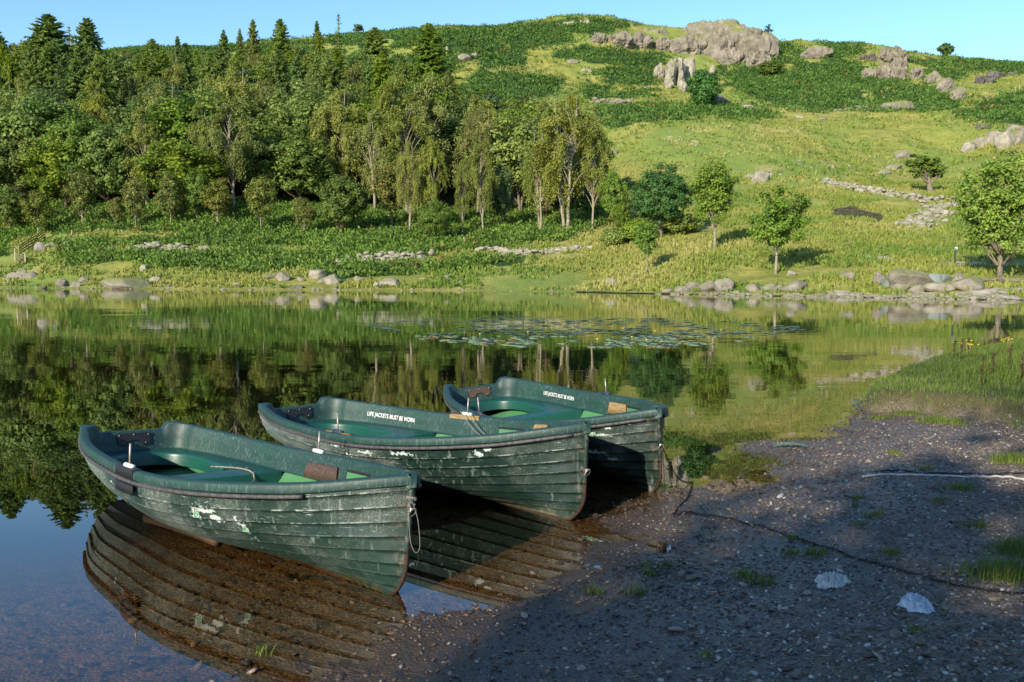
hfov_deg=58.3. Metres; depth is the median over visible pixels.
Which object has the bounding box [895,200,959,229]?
stone wall
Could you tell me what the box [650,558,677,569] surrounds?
grass tuft
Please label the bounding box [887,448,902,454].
grass tuft
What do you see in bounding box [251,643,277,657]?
grass tuft
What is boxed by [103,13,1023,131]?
bracken
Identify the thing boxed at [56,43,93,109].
spruce tree
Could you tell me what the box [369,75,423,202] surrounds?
birch tree
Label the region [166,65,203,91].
willow tree
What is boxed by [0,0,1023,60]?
sky
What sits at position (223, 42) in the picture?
spruce tree
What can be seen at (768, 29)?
thorn bush
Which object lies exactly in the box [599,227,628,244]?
scrub bush
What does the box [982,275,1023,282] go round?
tree roots
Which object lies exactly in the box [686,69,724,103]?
round tree
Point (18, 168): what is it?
oak tree
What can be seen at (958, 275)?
boulder
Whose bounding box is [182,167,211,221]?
small tree
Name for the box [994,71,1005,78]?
hill outcrop
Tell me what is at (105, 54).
spruce tree
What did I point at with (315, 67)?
larch tree
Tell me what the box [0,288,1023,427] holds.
lake water
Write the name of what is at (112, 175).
oak tree
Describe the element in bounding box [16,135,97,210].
oak tree
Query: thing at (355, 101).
birch tree
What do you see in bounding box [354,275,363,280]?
boulder
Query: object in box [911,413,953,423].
grass tuft
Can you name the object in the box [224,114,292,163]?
oak tree
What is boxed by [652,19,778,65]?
rock crag
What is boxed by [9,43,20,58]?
birch tree
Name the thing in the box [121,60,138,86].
oak tree
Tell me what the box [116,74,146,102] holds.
birch tree
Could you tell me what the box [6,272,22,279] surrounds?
boulder
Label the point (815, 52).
rock crag
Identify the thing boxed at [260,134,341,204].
oak tree
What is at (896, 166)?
hillside rock
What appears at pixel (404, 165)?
birch tree
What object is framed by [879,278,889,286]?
boulder
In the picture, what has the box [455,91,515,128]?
broadleaf tree
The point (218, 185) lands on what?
rowan tree
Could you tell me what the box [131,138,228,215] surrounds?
oak tree
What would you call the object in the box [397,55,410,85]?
larch tree
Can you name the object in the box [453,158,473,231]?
birch tree
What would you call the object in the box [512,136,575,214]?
broadleaf tree
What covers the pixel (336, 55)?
larch tree
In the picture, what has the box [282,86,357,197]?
tree
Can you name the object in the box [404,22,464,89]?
larch tree
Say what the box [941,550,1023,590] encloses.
grass tuft
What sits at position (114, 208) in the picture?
rowan tree
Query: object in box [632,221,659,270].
sapling
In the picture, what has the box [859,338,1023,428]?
grass
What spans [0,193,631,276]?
bracken
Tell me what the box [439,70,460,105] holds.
larch tree
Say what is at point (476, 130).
birch tree
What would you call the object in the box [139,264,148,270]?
boulder
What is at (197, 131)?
birch tree
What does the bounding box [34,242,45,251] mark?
boulder
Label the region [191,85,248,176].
broadleaf tree
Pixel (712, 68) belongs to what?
rock spike
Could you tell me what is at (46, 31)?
spruce tree
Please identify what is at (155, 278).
boulder
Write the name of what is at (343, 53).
birch tree
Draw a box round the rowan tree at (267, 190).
[243,174,279,227]
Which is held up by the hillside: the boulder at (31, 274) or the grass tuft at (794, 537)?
the boulder at (31, 274)
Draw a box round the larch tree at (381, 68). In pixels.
[365,51,393,103]
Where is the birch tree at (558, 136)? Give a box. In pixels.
[528,92,599,230]
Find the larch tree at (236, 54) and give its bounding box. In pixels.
[232,51,242,68]
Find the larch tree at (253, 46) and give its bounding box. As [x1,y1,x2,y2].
[243,19,262,69]
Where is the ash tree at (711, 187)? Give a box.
[687,159,741,248]
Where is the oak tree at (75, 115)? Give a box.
[35,105,104,134]
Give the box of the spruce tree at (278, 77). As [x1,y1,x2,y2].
[263,49,292,98]
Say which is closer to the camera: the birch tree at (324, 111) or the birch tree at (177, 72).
the birch tree at (324, 111)
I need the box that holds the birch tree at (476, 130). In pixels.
[448,103,509,216]
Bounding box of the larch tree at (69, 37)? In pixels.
[66,27,72,52]
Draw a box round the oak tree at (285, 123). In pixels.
[242,103,329,200]
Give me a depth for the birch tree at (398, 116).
113.32 m
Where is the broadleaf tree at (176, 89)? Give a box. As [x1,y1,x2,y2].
[124,77,195,122]
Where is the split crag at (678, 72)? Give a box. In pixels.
[653,56,695,91]
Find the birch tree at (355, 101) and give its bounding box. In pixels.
[336,89,371,201]
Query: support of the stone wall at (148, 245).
on the hillside
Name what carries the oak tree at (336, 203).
on the hillside
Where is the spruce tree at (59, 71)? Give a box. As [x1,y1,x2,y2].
[48,64,67,101]
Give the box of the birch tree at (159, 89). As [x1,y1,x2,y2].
[136,78,185,136]
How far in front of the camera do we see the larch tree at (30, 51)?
202.82 m
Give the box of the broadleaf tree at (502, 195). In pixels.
[490,163,514,223]
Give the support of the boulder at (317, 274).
on the hillside
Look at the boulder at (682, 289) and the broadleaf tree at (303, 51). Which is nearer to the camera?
the boulder at (682, 289)
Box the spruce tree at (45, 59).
[37,45,56,98]
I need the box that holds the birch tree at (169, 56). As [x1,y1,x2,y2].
[167,54,175,67]
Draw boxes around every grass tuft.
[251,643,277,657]
[580,582,604,594]
[619,580,649,595]
[640,563,662,576]
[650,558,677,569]
[696,647,722,659]
[705,461,719,467]
[722,565,757,579]
[742,571,780,585]
[777,532,809,541]
[780,546,803,555]
[797,546,834,557]
[843,491,865,500]
[850,520,873,524]
[860,508,884,517]
[863,413,895,419]
[872,544,902,555]
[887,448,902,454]
[888,402,926,415]
[901,622,932,635]
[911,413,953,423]
[914,464,936,469]
[926,496,956,502]
[933,414,974,425]
[936,480,978,490]
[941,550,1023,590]
[957,517,998,528]
[980,447,1023,465]
[983,529,1023,557]
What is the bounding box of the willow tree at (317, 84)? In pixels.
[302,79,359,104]
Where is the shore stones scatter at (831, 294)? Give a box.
[655,289,1023,300]
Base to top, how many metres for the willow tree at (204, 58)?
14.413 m
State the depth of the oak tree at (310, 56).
219.70 m
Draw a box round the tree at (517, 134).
[470,112,540,213]
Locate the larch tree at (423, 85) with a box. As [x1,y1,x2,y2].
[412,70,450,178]
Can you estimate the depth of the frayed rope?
6.67 m
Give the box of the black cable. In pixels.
[875,469,1023,474]
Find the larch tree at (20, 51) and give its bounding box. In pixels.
[15,40,26,62]
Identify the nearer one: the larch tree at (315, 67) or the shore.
the shore
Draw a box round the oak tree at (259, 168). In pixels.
[226,131,285,199]
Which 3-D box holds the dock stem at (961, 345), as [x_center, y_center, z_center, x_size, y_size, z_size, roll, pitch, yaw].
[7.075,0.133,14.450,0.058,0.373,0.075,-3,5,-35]
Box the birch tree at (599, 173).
[572,114,611,228]
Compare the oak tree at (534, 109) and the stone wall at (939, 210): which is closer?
the stone wall at (939, 210)
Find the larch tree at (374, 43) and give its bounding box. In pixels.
[350,27,396,81]
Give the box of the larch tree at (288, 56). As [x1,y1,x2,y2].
[285,50,293,75]
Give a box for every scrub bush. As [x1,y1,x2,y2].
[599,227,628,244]
[616,217,657,242]
[657,213,704,233]
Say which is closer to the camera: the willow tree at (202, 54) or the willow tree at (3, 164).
the willow tree at (3, 164)
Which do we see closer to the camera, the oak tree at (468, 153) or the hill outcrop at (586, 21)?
the oak tree at (468, 153)
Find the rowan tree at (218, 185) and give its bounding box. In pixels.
[197,177,233,221]
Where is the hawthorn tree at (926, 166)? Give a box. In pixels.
[903,154,947,191]
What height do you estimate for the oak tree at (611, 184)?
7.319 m
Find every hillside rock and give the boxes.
[458,53,472,61]
[567,59,579,63]
[581,68,592,71]
[712,95,729,101]
[751,170,769,182]
[877,169,891,174]
[885,164,902,170]
[894,149,909,158]
[960,141,975,152]
[973,137,988,146]
[975,124,993,129]
[986,130,1002,143]
[993,130,1014,149]
[1006,124,1021,129]
[1014,128,1023,144]
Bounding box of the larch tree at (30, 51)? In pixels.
[18,41,40,80]
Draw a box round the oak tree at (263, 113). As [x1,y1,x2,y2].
[203,94,275,194]
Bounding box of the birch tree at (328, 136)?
[307,100,344,179]
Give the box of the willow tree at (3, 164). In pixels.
[0,142,12,187]
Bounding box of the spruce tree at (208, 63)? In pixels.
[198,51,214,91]
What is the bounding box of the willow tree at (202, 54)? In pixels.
[198,51,206,57]
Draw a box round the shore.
[0,347,1023,681]
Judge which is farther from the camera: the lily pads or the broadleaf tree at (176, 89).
the broadleaf tree at (176, 89)
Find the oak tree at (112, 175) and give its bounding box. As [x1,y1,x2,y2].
[69,121,139,203]
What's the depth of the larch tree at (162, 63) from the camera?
185.38 m
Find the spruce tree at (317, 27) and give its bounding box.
[311,21,321,51]
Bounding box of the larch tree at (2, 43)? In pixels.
[0,41,9,51]
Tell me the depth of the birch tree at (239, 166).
111.95 m
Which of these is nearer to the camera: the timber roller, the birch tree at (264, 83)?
the timber roller
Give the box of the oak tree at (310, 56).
[291,48,330,76]
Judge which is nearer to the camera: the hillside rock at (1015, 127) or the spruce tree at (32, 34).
the hillside rock at (1015, 127)
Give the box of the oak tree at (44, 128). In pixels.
[15,111,69,197]
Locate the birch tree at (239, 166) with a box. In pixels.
[205,96,262,210]
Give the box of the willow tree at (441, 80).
[410,71,468,101]
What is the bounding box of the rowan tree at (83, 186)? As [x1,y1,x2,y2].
[61,166,102,222]
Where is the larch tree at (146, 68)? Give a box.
[132,56,155,91]
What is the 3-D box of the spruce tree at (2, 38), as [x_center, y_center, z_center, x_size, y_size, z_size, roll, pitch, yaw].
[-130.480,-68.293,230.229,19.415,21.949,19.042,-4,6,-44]
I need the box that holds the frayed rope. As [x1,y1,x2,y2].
[211,464,254,481]
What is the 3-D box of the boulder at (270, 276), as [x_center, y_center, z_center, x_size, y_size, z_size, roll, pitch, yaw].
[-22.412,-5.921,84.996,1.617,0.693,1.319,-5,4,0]
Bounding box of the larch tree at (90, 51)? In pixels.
[86,47,95,73]
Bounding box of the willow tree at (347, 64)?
[308,53,364,90]
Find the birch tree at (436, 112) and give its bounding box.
[398,74,455,202]
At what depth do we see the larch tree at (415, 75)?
181.13 m
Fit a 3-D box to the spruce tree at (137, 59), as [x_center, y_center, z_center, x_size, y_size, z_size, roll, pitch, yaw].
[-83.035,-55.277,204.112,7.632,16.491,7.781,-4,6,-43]
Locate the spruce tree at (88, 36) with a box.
[63,17,110,73]
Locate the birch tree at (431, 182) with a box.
[417,135,450,206]
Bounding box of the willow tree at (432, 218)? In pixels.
[417,197,451,236]
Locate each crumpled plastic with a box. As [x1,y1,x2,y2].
[814,570,851,588]
[897,592,935,613]
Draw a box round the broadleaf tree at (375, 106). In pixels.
[370,84,427,122]
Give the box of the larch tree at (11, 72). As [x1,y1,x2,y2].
[0,54,22,100]
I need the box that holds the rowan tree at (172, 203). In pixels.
[151,171,186,221]
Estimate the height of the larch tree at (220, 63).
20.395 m
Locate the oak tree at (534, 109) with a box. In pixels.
[523,103,544,113]
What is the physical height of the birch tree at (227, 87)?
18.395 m
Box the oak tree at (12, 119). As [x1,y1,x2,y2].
[0,85,88,192]
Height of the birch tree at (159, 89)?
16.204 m
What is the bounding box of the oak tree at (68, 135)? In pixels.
[41,117,113,202]
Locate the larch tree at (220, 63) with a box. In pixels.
[206,48,239,92]
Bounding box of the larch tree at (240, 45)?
[234,28,246,58]
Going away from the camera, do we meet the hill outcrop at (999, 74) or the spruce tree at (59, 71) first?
the spruce tree at (59, 71)
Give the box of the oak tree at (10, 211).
[0,183,30,228]
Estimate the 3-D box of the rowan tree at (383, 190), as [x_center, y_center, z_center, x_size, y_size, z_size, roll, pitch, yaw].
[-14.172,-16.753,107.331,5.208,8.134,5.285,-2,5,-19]
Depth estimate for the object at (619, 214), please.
94.81 m
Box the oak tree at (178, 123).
[131,91,229,174]
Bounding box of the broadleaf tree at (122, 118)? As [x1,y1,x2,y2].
[103,95,164,196]
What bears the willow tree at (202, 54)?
on the hillside
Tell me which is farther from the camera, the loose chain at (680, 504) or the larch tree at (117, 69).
the larch tree at (117, 69)
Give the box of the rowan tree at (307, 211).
[290,197,315,233]
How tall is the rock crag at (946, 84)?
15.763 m
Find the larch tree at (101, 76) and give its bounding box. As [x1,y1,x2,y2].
[78,55,119,121]
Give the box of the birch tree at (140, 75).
[127,70,155,95]
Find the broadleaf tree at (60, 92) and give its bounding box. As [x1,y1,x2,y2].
[18,87,76,116]
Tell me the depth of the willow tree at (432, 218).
97.65 m
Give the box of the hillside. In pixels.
[0,15,1023,299]
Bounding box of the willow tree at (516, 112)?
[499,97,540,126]
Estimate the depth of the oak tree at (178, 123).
118.45 m
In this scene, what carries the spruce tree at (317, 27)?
on the hillside
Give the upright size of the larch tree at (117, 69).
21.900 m
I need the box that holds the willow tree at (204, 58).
[201,50,232,74]
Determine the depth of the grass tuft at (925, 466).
7.66 m
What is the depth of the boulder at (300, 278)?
82.99 m
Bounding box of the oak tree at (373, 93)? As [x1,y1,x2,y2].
[368,92,379,103]
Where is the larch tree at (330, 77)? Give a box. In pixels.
[304,57,362,184]
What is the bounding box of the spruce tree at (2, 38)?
[0,32,13,51]
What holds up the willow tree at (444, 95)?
on the hillside
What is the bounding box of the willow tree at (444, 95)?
[405,82,461,106]
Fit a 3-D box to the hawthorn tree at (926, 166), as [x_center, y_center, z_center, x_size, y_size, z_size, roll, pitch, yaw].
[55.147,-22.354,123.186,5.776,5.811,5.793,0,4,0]
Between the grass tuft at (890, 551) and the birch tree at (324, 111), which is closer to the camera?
the grass tuft at (890, 551)
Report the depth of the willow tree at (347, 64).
203.44 m
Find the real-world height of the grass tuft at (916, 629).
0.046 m
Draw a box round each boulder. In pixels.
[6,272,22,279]
[16,268,26,274]
[22,271,36,277]
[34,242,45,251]
[55,279,68,286]
[70,281,80,286]
[78,276,89,282]
[101,278,150,288]
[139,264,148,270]
[149,276,160,282]
[262,273,276,278]
[274,272,290,280]
[290,284,304,288]
[297,276,305,280]
[308,269,326,278]
[323,273,339,284]
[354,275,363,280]
[379,278,399,286]
[605,278,615,285]
[662,288,673,292]
[674,286,689,292]
[685,282,700,290]
[697,279,714,291]
[713,278,734,292]
[745,284,759,290]
[760,283,775,290]
[779,280,807,292]
[787,270,796,275]
[839,271,855,278]
[873,271,885,284]
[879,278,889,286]
[888,268,933,287]
[893,283,910,289]
[908,284,925,291]
[923,282,955,291]
[928,273,951,281]
[950,275,984,290]
[952,272,964,281]
[969,295,981,299]
[996,288,1014,293]
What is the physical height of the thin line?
0.206 m
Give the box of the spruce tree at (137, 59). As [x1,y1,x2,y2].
[130,54,141,74]
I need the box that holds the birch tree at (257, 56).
[242,54,259,70]
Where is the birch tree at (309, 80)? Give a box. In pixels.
[304,75,317,85]
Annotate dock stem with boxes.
[960,338,964,359]
[979,356,985,389]
[989,353,995,374]
[1008,345,1012,369]
[1020,352,1023,381]
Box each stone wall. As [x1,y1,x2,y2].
[128,241,160,251]
[159,243,189,249]
[335,249,435,266]
[475,245,591,255]
[589,97,634,104]
[820,177,953,202]
[834,105,893,110]
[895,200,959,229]
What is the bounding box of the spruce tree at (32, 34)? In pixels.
[19,32,36,62]
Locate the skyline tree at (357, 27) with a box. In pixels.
[352,24,363,31]
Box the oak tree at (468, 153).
[457,110,514,170]
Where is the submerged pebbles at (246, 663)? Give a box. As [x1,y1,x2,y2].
[0,457,691,681]
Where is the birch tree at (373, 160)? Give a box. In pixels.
[350,108,404,208]
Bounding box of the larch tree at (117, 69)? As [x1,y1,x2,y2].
[106,52,129,96]
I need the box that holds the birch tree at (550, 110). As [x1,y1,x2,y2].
[526,102,608,198]
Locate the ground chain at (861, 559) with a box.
[673,511,1023,594]
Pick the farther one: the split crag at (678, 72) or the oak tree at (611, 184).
the split crag at (678, 72)
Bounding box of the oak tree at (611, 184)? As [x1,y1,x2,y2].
[596,165,630,228]
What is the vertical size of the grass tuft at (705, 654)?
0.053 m
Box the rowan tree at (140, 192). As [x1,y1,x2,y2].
[119,176,150,226]
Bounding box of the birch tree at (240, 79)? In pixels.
[226,75,253,96]
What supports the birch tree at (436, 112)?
on the hillside
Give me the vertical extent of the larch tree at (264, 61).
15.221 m
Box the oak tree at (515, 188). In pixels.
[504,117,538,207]
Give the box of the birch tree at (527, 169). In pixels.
[517,120,564,228]
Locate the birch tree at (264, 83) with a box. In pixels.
[243,78,271,112]
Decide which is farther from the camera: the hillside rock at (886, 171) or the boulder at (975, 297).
the hillside rock at (886, 171)
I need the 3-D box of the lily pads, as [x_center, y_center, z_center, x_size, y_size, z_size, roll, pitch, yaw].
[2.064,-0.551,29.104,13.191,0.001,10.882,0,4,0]
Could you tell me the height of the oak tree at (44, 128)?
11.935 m
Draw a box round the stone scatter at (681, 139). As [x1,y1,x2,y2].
[666,131,705,151]
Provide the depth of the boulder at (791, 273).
65.90 m
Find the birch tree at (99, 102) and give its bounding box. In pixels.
[79,78,115,124]
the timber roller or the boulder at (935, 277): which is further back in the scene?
the boulder at (935, 277)
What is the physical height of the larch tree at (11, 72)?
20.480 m
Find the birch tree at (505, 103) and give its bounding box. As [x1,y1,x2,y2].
[498,99,515,111]
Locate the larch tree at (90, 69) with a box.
[77,52,124,107]
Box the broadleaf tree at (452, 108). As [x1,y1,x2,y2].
[442,95,470,127]
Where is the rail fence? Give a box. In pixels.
[18,228,45,254]
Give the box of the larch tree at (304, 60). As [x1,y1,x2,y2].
[300,55,311,80]
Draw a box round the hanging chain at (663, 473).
[662,449,665,496]
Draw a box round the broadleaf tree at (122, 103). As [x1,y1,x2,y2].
[109,99,129,123]
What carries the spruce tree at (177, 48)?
on the hillside
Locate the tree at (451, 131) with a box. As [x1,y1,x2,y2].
[427,110,472,186]
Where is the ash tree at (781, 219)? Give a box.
[746,185,814,273]
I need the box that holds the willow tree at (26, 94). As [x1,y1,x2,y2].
[7,88,55,105]
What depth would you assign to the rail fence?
102.66 m
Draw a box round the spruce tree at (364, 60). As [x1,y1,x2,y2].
[358,55,367,91]
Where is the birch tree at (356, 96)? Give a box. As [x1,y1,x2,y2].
[344,87,361,105]
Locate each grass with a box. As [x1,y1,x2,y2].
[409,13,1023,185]
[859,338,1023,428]
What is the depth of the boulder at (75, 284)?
85.16 m
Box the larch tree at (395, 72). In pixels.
[388,66,410,99]
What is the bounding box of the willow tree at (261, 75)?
[240,64,288,91]
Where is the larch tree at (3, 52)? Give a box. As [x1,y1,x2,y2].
[0,45,13,76]
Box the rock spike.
[709,64,715,74]
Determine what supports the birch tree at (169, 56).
on the hillside
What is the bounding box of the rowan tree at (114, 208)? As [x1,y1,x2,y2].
[107,197,124,220]
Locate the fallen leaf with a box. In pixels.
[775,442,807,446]
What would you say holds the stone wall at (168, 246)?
on the hillside
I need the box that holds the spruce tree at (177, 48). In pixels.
[171,36,181,62]
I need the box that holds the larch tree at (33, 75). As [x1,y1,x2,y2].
[22,58,46,92]
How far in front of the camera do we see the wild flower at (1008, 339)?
15.06 m
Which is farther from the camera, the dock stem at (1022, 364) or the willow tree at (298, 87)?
the willow tree at (298, 87)
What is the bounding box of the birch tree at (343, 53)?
[331,46,344,61]
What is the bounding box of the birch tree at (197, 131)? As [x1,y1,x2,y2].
[182,101,228,178]
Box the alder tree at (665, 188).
[628,161,696,236]
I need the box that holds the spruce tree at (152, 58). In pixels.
[149,46,159,74]
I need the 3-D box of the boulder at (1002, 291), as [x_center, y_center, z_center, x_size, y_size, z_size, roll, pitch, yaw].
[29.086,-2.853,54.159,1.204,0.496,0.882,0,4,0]
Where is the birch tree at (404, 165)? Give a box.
[393,140,425,229]
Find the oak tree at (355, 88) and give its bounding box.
[334,82,373,106]
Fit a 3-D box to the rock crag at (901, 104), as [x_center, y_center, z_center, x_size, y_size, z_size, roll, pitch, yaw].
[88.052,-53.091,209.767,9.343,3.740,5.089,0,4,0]
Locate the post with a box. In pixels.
[954,247,957,264]
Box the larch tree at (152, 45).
[140,38,160,66]
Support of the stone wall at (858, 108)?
on the hillside
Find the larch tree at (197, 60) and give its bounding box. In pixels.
[194,54,203,80]
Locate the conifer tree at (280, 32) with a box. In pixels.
[266,18,294,60]
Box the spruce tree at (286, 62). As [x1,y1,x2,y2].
[274,51,290,90]
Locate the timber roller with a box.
[188,533,223,546]
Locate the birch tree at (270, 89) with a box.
[256,84,277,108]
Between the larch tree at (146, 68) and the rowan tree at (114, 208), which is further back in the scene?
the larch tree at (146, 68)
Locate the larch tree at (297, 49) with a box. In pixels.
[288,43,302,88]
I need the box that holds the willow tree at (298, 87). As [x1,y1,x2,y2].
[259,78,317,117]
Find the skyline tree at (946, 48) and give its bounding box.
[936,42,954,54]
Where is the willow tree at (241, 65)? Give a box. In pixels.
[226,56,253,78]
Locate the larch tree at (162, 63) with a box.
[150,49,174,79]
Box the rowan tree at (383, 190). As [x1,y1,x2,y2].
[369,161,408,223]
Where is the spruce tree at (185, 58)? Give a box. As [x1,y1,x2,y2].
[172,42,198,94]
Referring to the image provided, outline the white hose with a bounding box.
[862,473,1023,479]
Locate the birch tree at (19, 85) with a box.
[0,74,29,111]
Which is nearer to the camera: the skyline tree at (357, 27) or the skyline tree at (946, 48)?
the skyline tree at (357, 27)
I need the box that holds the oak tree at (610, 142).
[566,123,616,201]
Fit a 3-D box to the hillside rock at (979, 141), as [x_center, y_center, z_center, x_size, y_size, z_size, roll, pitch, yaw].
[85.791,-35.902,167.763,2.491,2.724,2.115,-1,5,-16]
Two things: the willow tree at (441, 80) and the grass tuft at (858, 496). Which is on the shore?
the grass tuft at (858, 496)
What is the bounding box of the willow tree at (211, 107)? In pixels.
[161,85,255,193]
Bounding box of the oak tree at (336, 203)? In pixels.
[314,172,369,232]
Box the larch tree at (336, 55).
[329,48,347,76]
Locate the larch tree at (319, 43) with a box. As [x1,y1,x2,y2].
[312,31,325,55]
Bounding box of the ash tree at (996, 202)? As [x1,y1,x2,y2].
[950,147,1023,276]
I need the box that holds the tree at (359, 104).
[327,96,403,201]
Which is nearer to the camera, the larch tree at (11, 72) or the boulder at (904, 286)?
the boulder at (904, 286)
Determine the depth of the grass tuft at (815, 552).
5.37 m
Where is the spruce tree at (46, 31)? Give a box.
[0,13,73,80]
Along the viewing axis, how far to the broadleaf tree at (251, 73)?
169.18 m
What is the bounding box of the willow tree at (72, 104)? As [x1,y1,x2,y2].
[43,98,103,121]
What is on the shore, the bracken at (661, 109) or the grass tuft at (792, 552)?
the grass tuft at (792, 552)
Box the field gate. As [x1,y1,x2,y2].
[14,248,26,262]
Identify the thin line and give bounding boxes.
[460,410,484,434]
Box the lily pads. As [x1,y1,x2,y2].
[370,315,804,335]
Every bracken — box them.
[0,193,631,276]
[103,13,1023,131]
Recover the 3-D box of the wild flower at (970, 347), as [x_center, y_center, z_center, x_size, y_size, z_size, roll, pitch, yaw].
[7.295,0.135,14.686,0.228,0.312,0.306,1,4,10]
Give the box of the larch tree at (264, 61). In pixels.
[256,53,272,74]
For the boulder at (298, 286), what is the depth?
78.92 m
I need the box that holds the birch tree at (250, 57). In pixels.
[244,51,258,62]
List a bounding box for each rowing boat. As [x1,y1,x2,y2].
[78,420,421,596]
[258,396,590,520]
[443,376,668,492]
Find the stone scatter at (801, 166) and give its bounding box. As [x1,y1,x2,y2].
[733,160,851,175]
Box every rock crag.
[590,26,668,48]
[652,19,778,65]
[800,45,833,58]
[861,62,893,79]
[877,45,908,69]
[881,100,915,109]
[893,66,923,79]
[923,71,965,98]
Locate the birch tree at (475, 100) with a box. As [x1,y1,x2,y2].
[454,95,498,202]
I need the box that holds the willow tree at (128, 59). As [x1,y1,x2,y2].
[121,54,141,72]
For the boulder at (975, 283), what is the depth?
55.56 m
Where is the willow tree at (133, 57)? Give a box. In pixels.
[119,51,134,59]
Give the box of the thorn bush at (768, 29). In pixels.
[764,24,773,31]
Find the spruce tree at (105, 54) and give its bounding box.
[103,52,109,63]
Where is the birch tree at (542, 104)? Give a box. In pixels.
[532,98,551,121]
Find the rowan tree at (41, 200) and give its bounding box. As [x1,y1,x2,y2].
[16,189,57,232]
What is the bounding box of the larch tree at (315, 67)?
[306,55,321,86]
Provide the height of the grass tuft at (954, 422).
0.099 m
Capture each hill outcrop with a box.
[563,19,590,24]
[859,52,876,61]
[973,71,996,83]
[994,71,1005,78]
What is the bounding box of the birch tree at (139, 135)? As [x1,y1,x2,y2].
[117,104,169,203]
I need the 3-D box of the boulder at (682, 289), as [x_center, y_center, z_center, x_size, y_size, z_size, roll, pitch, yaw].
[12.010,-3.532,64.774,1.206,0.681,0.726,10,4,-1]
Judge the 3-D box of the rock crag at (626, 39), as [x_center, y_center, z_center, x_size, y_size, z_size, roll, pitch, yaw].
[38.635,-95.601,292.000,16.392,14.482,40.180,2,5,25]
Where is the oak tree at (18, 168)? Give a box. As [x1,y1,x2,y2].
[0,130,47,203]
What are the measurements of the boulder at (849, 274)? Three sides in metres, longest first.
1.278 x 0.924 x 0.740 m
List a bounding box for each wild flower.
[961,340,978,358]
[1000,338,1012,349]
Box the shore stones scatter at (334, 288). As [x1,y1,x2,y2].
[7,284,580,290]
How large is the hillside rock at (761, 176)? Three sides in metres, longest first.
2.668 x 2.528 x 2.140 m
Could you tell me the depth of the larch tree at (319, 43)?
229.50 m
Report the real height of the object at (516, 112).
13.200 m
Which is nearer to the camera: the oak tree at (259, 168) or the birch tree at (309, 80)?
the oak tree at (259, 168)
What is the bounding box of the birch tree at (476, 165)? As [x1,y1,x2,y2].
[468,139,499,228]
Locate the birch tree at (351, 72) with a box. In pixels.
[339,62,371,105]
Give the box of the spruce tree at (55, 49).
[40,39,72,99]
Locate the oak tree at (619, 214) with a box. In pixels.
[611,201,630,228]
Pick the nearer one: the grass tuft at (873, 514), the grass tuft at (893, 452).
the grass tuft at (873, 514)
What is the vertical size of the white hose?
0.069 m
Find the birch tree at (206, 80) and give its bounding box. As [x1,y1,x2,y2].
[192,74,213,95]
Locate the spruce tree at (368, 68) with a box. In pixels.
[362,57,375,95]
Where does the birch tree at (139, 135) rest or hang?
on the hillside
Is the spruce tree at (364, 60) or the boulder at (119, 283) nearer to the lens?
the boulder at (119, 283)
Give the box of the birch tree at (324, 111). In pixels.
[304,87,370,179]
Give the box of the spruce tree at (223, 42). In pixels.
[217,29,231,64]
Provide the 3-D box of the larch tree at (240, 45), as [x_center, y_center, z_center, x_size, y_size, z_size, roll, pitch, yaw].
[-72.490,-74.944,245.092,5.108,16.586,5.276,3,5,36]
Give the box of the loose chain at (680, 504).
[672,482,692,513]
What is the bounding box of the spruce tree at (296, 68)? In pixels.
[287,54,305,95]
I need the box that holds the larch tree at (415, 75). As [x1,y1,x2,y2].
[408,66,422,87]
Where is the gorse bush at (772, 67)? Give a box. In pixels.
[757,60,785,74]
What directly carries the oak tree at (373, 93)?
on the hillside
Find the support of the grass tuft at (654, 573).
on the shore
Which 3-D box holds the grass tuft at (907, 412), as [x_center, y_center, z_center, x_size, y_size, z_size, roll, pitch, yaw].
[4.603,0.790,10.662,0.490,0.174,0.322,0,4,0]
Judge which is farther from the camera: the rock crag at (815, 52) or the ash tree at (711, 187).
the rock crag at (815, 52)
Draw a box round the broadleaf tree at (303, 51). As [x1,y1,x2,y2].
[301,49,311,57]
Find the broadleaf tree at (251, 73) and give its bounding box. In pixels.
[235,67,263,97]
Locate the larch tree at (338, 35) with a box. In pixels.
[331,13,348,52]
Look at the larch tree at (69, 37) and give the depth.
232.62 m
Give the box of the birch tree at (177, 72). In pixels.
[152,62,186,92]
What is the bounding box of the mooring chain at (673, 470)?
[662,447,693,482]
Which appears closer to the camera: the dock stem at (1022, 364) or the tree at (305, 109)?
the dock stem at (1022, 364)
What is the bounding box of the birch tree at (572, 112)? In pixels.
[550,101,594,202]
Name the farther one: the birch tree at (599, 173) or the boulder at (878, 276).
the birch tree at (599, 173)
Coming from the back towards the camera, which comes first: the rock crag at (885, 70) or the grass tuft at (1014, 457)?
the rock crag at (885, 70)
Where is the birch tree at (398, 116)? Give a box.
[377,90,440,212]
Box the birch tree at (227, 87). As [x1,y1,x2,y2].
[206,63,268,186]
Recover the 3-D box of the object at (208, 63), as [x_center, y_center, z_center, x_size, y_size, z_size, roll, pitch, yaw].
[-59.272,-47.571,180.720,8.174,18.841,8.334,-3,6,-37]

